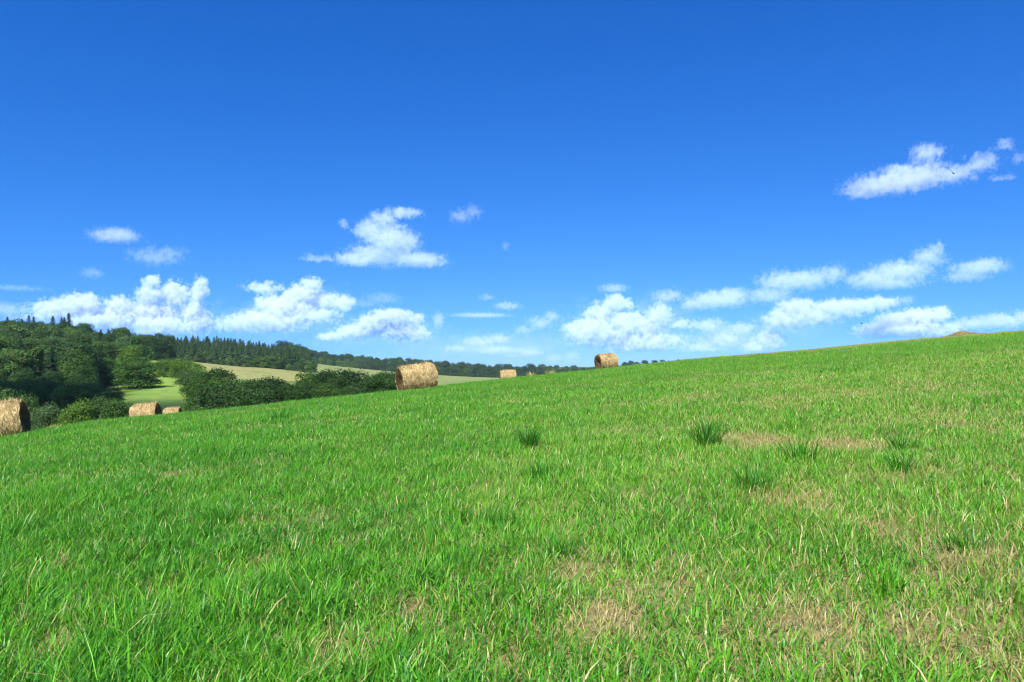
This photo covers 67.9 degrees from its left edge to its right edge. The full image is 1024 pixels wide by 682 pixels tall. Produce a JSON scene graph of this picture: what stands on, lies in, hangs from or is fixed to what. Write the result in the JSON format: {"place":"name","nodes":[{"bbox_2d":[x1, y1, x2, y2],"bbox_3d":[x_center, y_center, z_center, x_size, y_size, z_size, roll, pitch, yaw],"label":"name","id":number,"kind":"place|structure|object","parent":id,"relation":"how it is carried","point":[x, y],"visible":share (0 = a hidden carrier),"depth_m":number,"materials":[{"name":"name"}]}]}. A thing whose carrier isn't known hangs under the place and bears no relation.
{"place":"outdoors","nodes":[
{"label":"outdoors","id":0,"kind":"place"},
{"bbox_2d":[0,349,1023,681],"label":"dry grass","id":1,"kind":"structure","parent":0,"point":[800,611],"depth_m":5.20,"materials":[{"name":"plant"}]},
{"bbox_2d":[0,0,1023,366],"label":"sky","id":2,"kind":"structure","parent":0,"point":[563,183],"materials":[{"name":"blue"}]},
{"bbox_2d":[0,330,1023,681],"bbox_3d":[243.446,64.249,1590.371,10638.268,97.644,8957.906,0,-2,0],"label":"ground","id":3,"kind":"structure","parent":0,"point":[164,394],"depth_m":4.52,"materials":[{"name":"plant"}]},
{"bbox_2d":[0,334,20,349],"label":"deciduous tree","id":4,"kind":"object","parent":3,"relation":"on","point":[5,343],"visible":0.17,"depth_m":181.10,"materials":[{"name":"green plant"}]},
{"bbox_2d":[0,379,25,398],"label":"deciduous tree","id":5,"kind":"object","parent":3,"relation":"on","point":[6,384],"visible":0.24,"depth_m":127.20,"materials":[{"name":"green plant"}]},
{"bbox_2d":[0,397,31,435],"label":"hay bale","id":6,"kind":"object","parent":3,"relation":"on","point":[14,415],"visible":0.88,"depth_m":30.46},
{"bbox_2d":[0,348,34,380],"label":"deciduous tree","id":7,"kind":"object","parent":3,"relation":"on","point":[2,365],"visible":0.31,"depth_m":168.72,"materials":[{"name":"green plant"}]},
{"bbox_2d":[0,387,35,424],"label":"bush","id":8,"kind":"object","parent":3,"relation":"on","point":[4,395],"visible":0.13,"depth_m":65.80,"materials":[{"name":"green plant"}]},
{"bbox_2d":[3,324,32,336],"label":"deciduous tree","id":9,"kind":"object","parent":3,"relation":"on","point":[18,328],"visible":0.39,"depth_m":283.28,"materials":[{"name":"green plant"}]},
{"bbox_2d":[0,347,37,382],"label":"deciduous tree","id":10,"kind":"object","parent":3,"relation":"on","point":[20,357],"visible":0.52,"depth_m":169.16,"materials":[{"name":"green plant"}]},
{"bbox_2d":[4,366,41,391],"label":"deciduous tree","id":11,"kind":"object","parent":3,"relation":"on","point":[25,375],"visible":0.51,"depth_m":160.82,"materials":[{"name":"green plant"}]},
{"bbox_2d":[9,336,43,376],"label":"deciduous tree","id":12,"kind":"object","parent":3,"relation":"on","point":[29,343],"visible":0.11,"depth_m":205.51,"materials":[{"name":"green plant"}]},
{"bbox_2d":[15,391,41,424],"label":"bush","id":13,"kind":"object","parent":3,"relation":"on","point":[36,404],"visible":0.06,"depth_m":69.94,"materials":[{"name":"green plant"}]},
{"bbox_2d":[20,321,39,329],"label":"deciduous tree","id":14,"kind":"object","parent":3,"relation":"on","point":[29,326],"visible":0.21,"depth_m":306.77,"materials":[{"name":"green plant"}]},
{"bbox_2d":[13,380,49,407],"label":"deciduous tree","id":15,"kind":"object","parent":3,"relation":"on","point":[28,387],"visible":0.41,"depth_m":121.36,"materials":[{"name":"green plant"}]},
{"bbox_2d":[24,326,55,338],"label":"deciduous tree","id":16,"kind":"object","parent":3,"relation":"on","point":[52,331],"visible":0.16,"depth_m":275.82,"materials":[{"name":"green plant"}]},
{"bbox_2d":[30,327,54,341],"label":"deciduous tree","id":17,"kind":"object","parent":3,"relation":"on","point":[43,332],"visible":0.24,"depth_m":269.00,"materials":[{"name":"green plant"}]},
{"bbox_2d":[29,345,59,379],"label":"deciduous tree","id":18,"kind":"object","parent":3,"relation":"on","point":[37,352],"visible":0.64,"depth_m":192.10,"materials":[{"name":"green plant"}]},
{"bbox_2d":[30,401,63,429],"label":"bush","id":19,"kind":"object","parent":3,"relation":"on","point":[47,413],"visible":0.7,"depth_m":65.60,"materials":[{"name":"green plant"}]},
{"bbox_2d":[37,347,58,381],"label":"conifer tree","id":20,"kind":"object","parent":3,"relation":"on","point":[52,364],"visible":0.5,"depth_m":178.60,"materials":[{"name":"green plant"}]},
{"bbox_2d":[36,378,64,405],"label":"deciduous tree","id":21,"kind":"object","parent":3,"relation":"on","point":[47,383],"visible":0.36,"depth_m":124.86,"materials":[{"name":"green plant"}]},
{"bbox_2d":[39,336,62,346],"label":"deciduous tree","id":22,"kind":"object","parent":3,"relation":"on","point":[52,340],"visible":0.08,"depth_m":258.31,"materials":[{"name":"green plant"}]},
{"bbox_2d":[41,370,67,391],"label":"deciduous tree","id":23,"kind":"object","parent":3,"relation":"on","point":[58,377],"visible":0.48,"depth_m":163.32,"materials":[{"name":"green plant"}]},
{"bbox_2d":[41,340,72,374],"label":"deciduous tree","id":24,"kind":"object","parent":3,"relation":"on","point":[46,352],"visible":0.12,"depth_m":188.15,"materials":[{"name":"green plant"}]},
{"bbox_2d":[46,381,93,412],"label":"deciduous tree","id":25,"kind":"object","parent":3,"relation":"on","point":[66,396],"visible":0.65,"depth_m":120.82,"materials":[{"name":"green plant"}]},
{"bbox_2d":[61,327,79,340],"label":"deciduous tree","id":26,"kind":"object","parent":3,"relation":"on","point":[68,331],"visible":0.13,"depth_m":300.96,"materials":[{"name":"green plant"}]},
{"bbox_2d":[47,397,95,426],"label":"bush","id":27,"kind":"object","parent":3,"relation":"on","point":[78,412],"visible":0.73,"depth_m":65.44,"materials":[{"name":"green plant"}]},
{"bbox_2d":[56,347,96,386],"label":"deciduous tree","id":28,"kind":"object","parent":3,"relation":"on","point":[74,363],"visible":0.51,"depth_m":171.60,"materials":[{"name":"green plant"}]},
{"bbox_2d":[55,339,103,380],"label":"deciduous tree","id":29,"kind":"object","parent":3,"relation":"on","point":[92,352],"visible":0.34,"depth_m":177.97,"materials":[{"name":"green plant"}]},
{"bbox_2d":[67,365,100,392],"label":"deciduous tree","id":30,"kind":"object","parent":3,"relation":"on","point":[87,374],"visible":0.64,"depth_m":167.31,"materials":[{"name":"green plant"}]},
{"bbox_2d":[77,321,96,332],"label":"deciduous tree","id":31,"kind":"object","parent":3,"relation":"on","point":[89,327],"visible":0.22,"depth_m":347.13,"materials":[{"name":"green plant"}]},
{"bbox_2d":[79,381,107,406],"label":"deciduous tree","id":32,"kind":"object","parent":3,"relation":"on","point":[93,388],"visible":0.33,"depth_m":127.37,"materials":[{"name":"green plant"}]},
{"bbox_2d":[75,335,111,359],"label":"deciduous tree","id":33,"kind":"object","parent":3,"relation":"on","point":[85,340],"visible":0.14,"depth_m":188.21,"materials":[{"name":"green plant"}]},
{"bbox_2d":[85,395,114,419],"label":"bush","id":34,"kind":"object","parent":3,"relation":"on","point":[97,402],"visible":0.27,"depth_m":68.46,"materials":[{"name":"green plant"}]},
{"bbox_2d":[94,356,120,384],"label":"deciduous tree","id":35,"kind":"object","parent":3,"relation":"on","point":[105,371],"visible":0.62,"depth_m":184.69,"materials":[{"name":"green plant"}]},
{"bbox_2d":[93,386,125,406],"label":"bush","id":36,"kind":"object","parent":3,"relation":"on","point":[111,394],"visible":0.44,"depth_m":123.54,"materials":[{"name":"green plant"}]},
{"bbox_2d":[97,342,121,373],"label":"deciduous tree","id":37,"kind":"object","parent":3,"relation":"on","point":[111,350],"visible":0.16,"depth_m":218.54,"materials":[{"name":"green plant"}]},
{"bbox_2d":[102,332,116,343],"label":"deciduous tree","id":38,"kind":"object","parent":3,"relation":"on","point":[107,335],"visible":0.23,"depth_m":305.15,"materials":[{"name":"green plant"}]},
{"bbox_2d":[97,396,133,419],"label":"bush","id":39,"kind":"object","parent":3,"relation":"on","point":[114,408],"visible":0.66,"depth_m":65.85,"materials":[{"name":"green plant"}]},
{"bbox_2d":[108,326,130,342],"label":"deciduous tree","id":40,"kind":"object","parent":3,"relation":"on","point":[123,331],"visible":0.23,"depth_m":317.37,"materials":[{"name":"green plant"}]},
{"bbox_2d":[112,345,143,377],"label":"deciduous tree","id":41,"kind":"object","parent":3,"relation":"on","point":[130,352],"visible":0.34,"depth_m":210.96,"materials":[{"name":"green plant"}]},
{"bbox_2d":[111,355,164,388],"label":"deciduous tree","id":42,"kind":"object","parent":3,"relation":"on","point":[141,370],"visible":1,"depth_m":176.04,"materials":[{"name":"green plant"}]},
{"bbox_2d":[125,335,157,375],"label":"deciduous tree","id":43,"kind":"object","parent":3,"relation":"on","point":[143,348],"visible":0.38,"depth_m":218.56,"materials":[{"name":"green plant"}]},
{"bbox_2d":[135,335,152,357],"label":"deciduous tree","id":44,"kind":"object","parent":3,"relation":"on","point":[144,339],"visible":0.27,"depth_m":313.80,"materials":[{"name":"green plant"}]},
{"bbox_2d":[128,402,161,416],"bbox_3d":[-24.012,4.864,49.846,1.955,1.893,2.007,-6,-1,-8],"label":"hay bale","id":45,"kind":"object","parent":3,"relation":"on","point":[143,409],"visible":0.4,"depth_m":49.29},
{"bbox_2d":[143,335,162,357],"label":"deciduous tree","id":46,"kind":"object","parent":3,"relation":"on","point":[155,345],"visible":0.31,"depth_m":327.85,"materials":[{"name":"green plant"}]},
{"bbox_2d":[154,333,173,357],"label":"deciduous tree","id":47,"kind":"object","parent":3,"relation":"on","point":[163,342],"visible":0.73,"depth_m":339.54,"materials":[{"name":"green plant"}]},
{"bbox_2d":[160,334,176,357],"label":"deciduous tree","id":48,"kind":"object","parent":3,"relation":"on","point":[171,339],"visible":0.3,"depth_m":347.96,"materials":[{"name":"green plant"}]},
{"bbox_2d":[153,358,185,377],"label":"bush","id":49,"kind":"object","parent":3,"relation":"on","point":[165,363],"visible":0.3,"depth_m":232.08,"materials":[{"name":"green plant"}]},
{"bbox_2d":[163,406,181,413],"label":"hay bale","id":50,"kind":"object","parent":3,"relation":"on","point":[172,409],"visible":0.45,"depth_m":84.30},
{"bbox_2d":[166,359,201,377],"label":"bush","id":51,"kind":"object","parent":3,"relation":"on","point":[175,366],"visible":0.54,"depth_m":213.11,"materials":[{"name":"green plant"}]},
{"bbox_2d":[174,369,193,383],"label":"bush","id":52,"kind":"object","parent":3,"relation":"on","point":[181,372],"visible":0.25,"depth_m":186.58,"materials":[{"name":"green plant"}]},
{"bbox_2d":[173,362,207,384],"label":"bush","id":53,"kind":"object","parent":3,"relation":"on","point":[193,368],"visible":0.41,"depth_m":191.09,"materials":[{"name":"green plant"}]},
{"bbox_2d":[177,371,204,393],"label":"bush","id":54,"kind":"object","parent":3,"relation":"on","point":[186,377],"visible":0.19,"depth_m":160.01,"materials":[{"name":"green plant"}]},
{"bbox_2d":[194,352,204,362],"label":"deciduous tree","id":55,"kind":"object","parent":3,"relation":"on","point":[199,358],"visible":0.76,"depth_m":408.71,"materials":[{"name":"green plant"}]},
{"bbox_2d":[179,374,228,411],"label":"bush","id":56,"kind":"object","parent":3,"relation":"on","point":[193,384],"visible":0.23,"depth_m":102.29,"materials":[{"name":"green plant"}]},
{"bbox_2d":[194,392,217,410],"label":"bush","id":57,"kind":"object","parent":3,"relation":"on","point":[201,403],"visible":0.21,"depth_m":96.29,"materials":[{"name":"green plant"}]},
{"bbox_2d":[185,366,238,395],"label":"bush","id":58,"kind":"object","parent":3,"relation":"on","point":[218,372],"visible":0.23,"depth_m":146.64,"materials":[{"name":"green plant"}]},
{"bbox_2d":[190,381,239,410],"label":"bush","id":59,"kind":"object","parent":3,"relation":"on","point":[208,390],"visible":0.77,"depth_m":95.50,"materials":[{"name":"green plant"}]},
{"bbox_2d":[197,500,236,525],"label":"grass tuft","id":60,"kind":"object","parent":3,"relation":"on","point":[226,516],"visible":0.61,"depth_m":7.16,"materials":[{"name":"plant"}]},
{"bbox_2d":[224,347,239,364],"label":"conifer tree","id":61,"kind":"object","parent":3,"relation":"on","point":[230,355],"visible":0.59,"depth_m":419.56,"materials":[{"name":"green plant"}]},
{"bbox_2d":[217,379,255,406],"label":"bush","id":62,"kind":"object","parent":3,"relation":"on","point":[236,383],"visible":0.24,"depth_m":97.90,"materials":[{"name":"green plant"}]},
{"bbox_2d":[241,355,252,366],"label":"deciduous tree","id":63,"kind":"object","parent":3,"relation":"on","point":[247,363],"visible":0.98,"depth_m":409.27,"materials":[{"name":"green plant"}]},
{"bbox_2d":[226,378,279,406],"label":"bush","id":64,"kind":"object","parent":3,"relation":"on","point":[255,392],"visible":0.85,"depth_m":94.72,"materials":[{"name":"green plant"}]},
{"bbox_2d":[260,357,269,367],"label":"deciduous tree","id":65,"kind":"object","parent":3,"relation":"on","point":[263,364],"visible":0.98,"depth_m":407.69,"materials":[{"name":"green plant"}]},
{"bbox_2d":[258,375,293,401],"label":"bush","id":66,"kind":"object","parent":3,"relation":"on","point":[278,380],"visible":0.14,"depth_m":99.78,"materials":[{"name":"green plant"}]},
{"bbox_2d":[271,357,282,368],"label":"deciduous tree","id":67,"kind":"object","parent":3,"relation":"on","point":[278,364],"visible":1,"depth_m":402.46,"materials":[{"name":"green plant"}]},
{"bbox_2d":[269,408,291,419],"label":"grass tuft","id":68,"kind":"object","parent":3,"relation":"on","point":[281,416],"visible":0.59,"depth_m":19.88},
{"bbox_2d":[283,349,299,369],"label":"conifer tree","id":69,"kind":"object","parent":3,"relation":"on","point":[290,360],"visible":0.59,"depth_m":418.35,"materials":[{"name":"green plant"}]},
{"bbox_2d":[276,381,312,401],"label":"bush","id":70,"kind":"object","parent":3,"relation":"on","point":[295,392],"visible":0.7,"depth_m":96.19,"materials":[{"name":"green plant"}]},
{"bbox_2d":[296,379,318,398],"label":"bush","id":71,"kind":"object","parent":3,"relation":"on","point":[308,385],"visible":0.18,"depth_m":99.90,"materials":[{"name":"green plant"}]},
{"bbox_2d":[303,350,316,369],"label":"conifer tree","id":72,"kind":"object","parent":3,"relation":"on","point":[307,360],"visible":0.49,"depth_m":475.20,"materials":[{"name":"green plant"}]},
{"bbox_2d":[294,369,326,385],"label":"bush","id":73,"kind":"object","parent":3,"relation":"on","point":[307,376],"visible":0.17,"depth_m":104.79,"materials":[{"name":"green plant"}]},
{"bbox_2d":[308,360,318,372],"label":"deciduous tree","id":74,"kind":"object","parent":3,"relation":"on","point":[313,367],"visible":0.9,"depth_m":393.51,"materials":[{"name":"green plant"}]},
{"bbox_2d":[310,381,341,397],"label":"bush","id":75,"kind":"object","parent":3,"relation":"on","point":[325,390],"visible":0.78,"depth_m":94.00,"materials":[{"name":"green plant"}]},
{"bbox_2d":[311,368,358,395],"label":"bush","id":76,"kind":"object","parent":3,"relation":"on","point":[328,376],"visible":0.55,"depth_m":102.39,"materials":[{"name":"green plant"}]},
{"bbox_2d":[338,384,360,395],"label":"bush","id":77,"kind":"object","parent":3,"relation":"on","point":[346,390],"visible":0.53,"depth_m":93.05,"materials":[{"name":"green plant"}]},
{"bbox_2d":[336,368,368,389],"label":"bush","id":78,"kind":"object","parent":3,"relation":"on","point":[357,376],"visible":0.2,"depth_m":103.62,"materials":[{"name":"green plant"}]},
{"bbox_2d":[356,354,369,368],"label":"deciduous tree","id":79,"kind":"object","parent":3,"relation":"on","point":[364,363],"visible":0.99,"depth_m":869.96,"materials":[{"name":"green plant"}]},
{"bbox_2d":[349,373,381,392],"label":"bush","id":80,"kind":"object","parent":3,"relation":"on","point":[358,385],"visible":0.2,"depth_m":100.53,"materials":[{"name":"green plant"}]},
{"bbox_2d":[372,357,382,369],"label":"deciduous tree","id":81,"kind":"object","parent":3,"relation":"on","point":[377,363],"visible":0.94,"depth_m":880.73,"materials":[{"name":"green plant"}]},
{"bbox_2d":[360,374,395,393],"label":"bush","id":82,"kind":"object","parent":3,"relation":"on","point":[382,383],"visible":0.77,"depth_m":98.02,"materials":[{"name":"green plant"}]},
{"bbox_2d":[385,358,397,371],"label":"deciduous tree","id":83,"kind":"object","parent":3,"relation":"on","point":[391,361],"visible":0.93,"depth_m":871.37,"materials":[{"name":"green plant"}]},
{"bbox_2d":[395,361,438,389],"bbox_3d":[-5.447,2.099,43.397,2.450,1.962,2.019,-8,2,-26],"label":"hay bale","id":84,"kind":"object","parent":3,"relation":"on","point":[418,376],"visible":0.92,"depth_m":42.86},
{"bbox_2d":[438,360,451,374],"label":"deciduous tree","id":85,"kind":"object","parent":3,"relation":"on","point":[446,367],"visible":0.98,"depth_m":873.19,"materials":[{"name":"green plant"}]},
{"bbox_2d":[446,362,456,375],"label":"deciduous tree","id":86,"kind":"object","parent":3,"relation":"on","point":[452,366],"visible":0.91,"depth_m":876.99,"materials":[{"name":"green plant"}]},
{"bbox_2d":[455,361,465,375],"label":"deciduous tree","id":87,"kind":"object","parent":3,"relation":"on","point":[460,366],"visible":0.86,"depth_m":878.07,"materials":[{"name":"green plant"}]},
{"bbox_2d":[462,362,473,376],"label":"deciduous tree","id":88,"kind":"object","parent":3,"relation":"on","point":[468,369],"visible":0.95,"depth_m":872.34,"materials":[{"name":"green plant"}]},
{"bbox_2d":[476,364,487,376],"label":"deciduous tree","id":89,"kind":"object","parent":3,"relation":"on","point":[482,370],"visible":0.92,"depth_m":878.62,"materials":[{"name":"green plant"}]},
{"bbox_2d":[485,366,495,377],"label":"deciduous tree","id":90,"kind":"object","parent":3,"relation":"on","point":[490,370],"visible":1,"depth_m":869.16,"materials":[{"name":"green plant"}]},
{"bbox_2d":[494,363,503,377],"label":"deciduous tree","id":91,"kind":"object","parent":3,"relation":"on","point":[498,368],"visible":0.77,"depth_m":874.73,"materials":[{"name":"green plant"}]},
{"bbox_2d":[479,502,530,527],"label":"grass tuft","id":92,"kind":"object","parent":3,"relation":"on","point":[500,519],"visible":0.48,"depth_m":6.43,"materials":[{"name":"plant"}]},
{"bbox_2d":[500,369,515,378],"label":"hay bale","id":93,"kind":"object","parent":3,"relation":"on","point":[507,373],"visible":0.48,"depth_m":79.30},
{"bbox_2d":[515,423,550,449],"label":"grass tuft","id":94,"kind":"object","parent":3,"relation":"on","point":[529,439],"visible":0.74,"depth_m":11.23,"materials":[{"name":"plant"}]},
{"bbox_2d":[516,458,556,479],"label":"grass tuft","id":95,"kind":"object","parent":3,"relation":"on","point":[539,469],"visible":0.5,"depth_m":8.58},
{"bbox_2d":[534,527,588,561],"bbox_3d":[0.338,1.458,5.455,0.419,0.238,0.408,-2,-3,44],"label":"grass tuft","id":96,"kind":"object","parent":3,"relation":"on","point":[554,547],"visible":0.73,"depth_m":5.45,"materials":[{"name":"plant"}]},
{"bbox_2d":[594,351,618,368],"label":"hay bale","id":97,"kind":"object","parent":3,"relation":"on","point":[605,360],"visible":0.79,"depth_m":70.38},
{"bbox_2d":[669,413,731,447],"bbox_3d":[2.649,1.208,10.343,0.873,0.525,0.871,1,-2,-35],"label":"grass tuft","id":98,"kind":"object","parent":3,"relation":"on","point":[708,438],"visible":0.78,"depth_m":10.30,"materials":[{"name":"plant"}]},
{"bbox_2d":[726,457,784,494],"bbox_3d":[2.311,1.279,7.324,0.641,0.374,0.670,1,-2,-16],"label":"grass tuft","id":99,"kind":"object","parent":3,"relation":"on","point":[763,482],"visible":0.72,"depth_m":7.25,"materials":[{"name":"plant"}]},
{"bbox_2d":[772,402,820,429],"bbox_3d":[4.268,1.154,11.435,0.771,0.473,0.898,-2,-2,40],"label":"grass tuft","id":100,"kind":"object","parent":3,"relation":"on","point":[789,425],"visible":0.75,"depth_m":11.45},
{"bbox_2d":[768,432,829,461],"bbox_3d":[3.241,1.196,8.533,0.702,0.394,0.688,2,-2,-39],"label":"grass tuft","id":101,"kind":"object","parent":3,"relation":"on","point":[800,450],"visible":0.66,"depth_m":8.50,"materials":[{"name":"plant"}]},
{"bbox_2d":[854,548,918,597],"bbox_3d":[2.143,1.357,4.417,0.397,0.256,0.466,-1,-2,18],"label":"grass tuft","id":102,"kind":"object","parent":3,"relation":"on","point":[885,579],"visible":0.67,"depth_m":4.40,"materials":[{"name":"plant"}]},
{"bbox_2d":[881,428,919,452],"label":"grass tuft","id":103,"kind":"object","parent":3,"relation":"on","point":[901,445],"visible":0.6,"depth_m":8.93,"materials":[{"name":"plant"}]},
{"bbox_2d":[880,443,926,475],"bbox_3d":[3.963,1.186,7.750,0.621,0.364,0.686,0,-2,0],"label":"grass tuft","id":104,"kind":"object","parent":3,"relation":"on","point":[900,464],"visible":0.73,"depth_m":7.70,"materials":[{"name":"plant"}]},
{"bbox_2d":[940,330,982,336],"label":"hay heap","id":105,"kind":"object","parent":3,"relation":"on","point":[960,332],"visible":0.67,"depth_m":79.40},
{"bbox_2d":[921,516,1002,556],"bbox_3d":[3.016,1.295,5.084,0.587,0.263,0.412,-1,-2,20],"label":"grass tuft","id":106,"kind":"object","parent":3,"relation":"on","point":[959,542],"visible":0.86,"depth_m":5.09,"materials":[{"name":"plant"}]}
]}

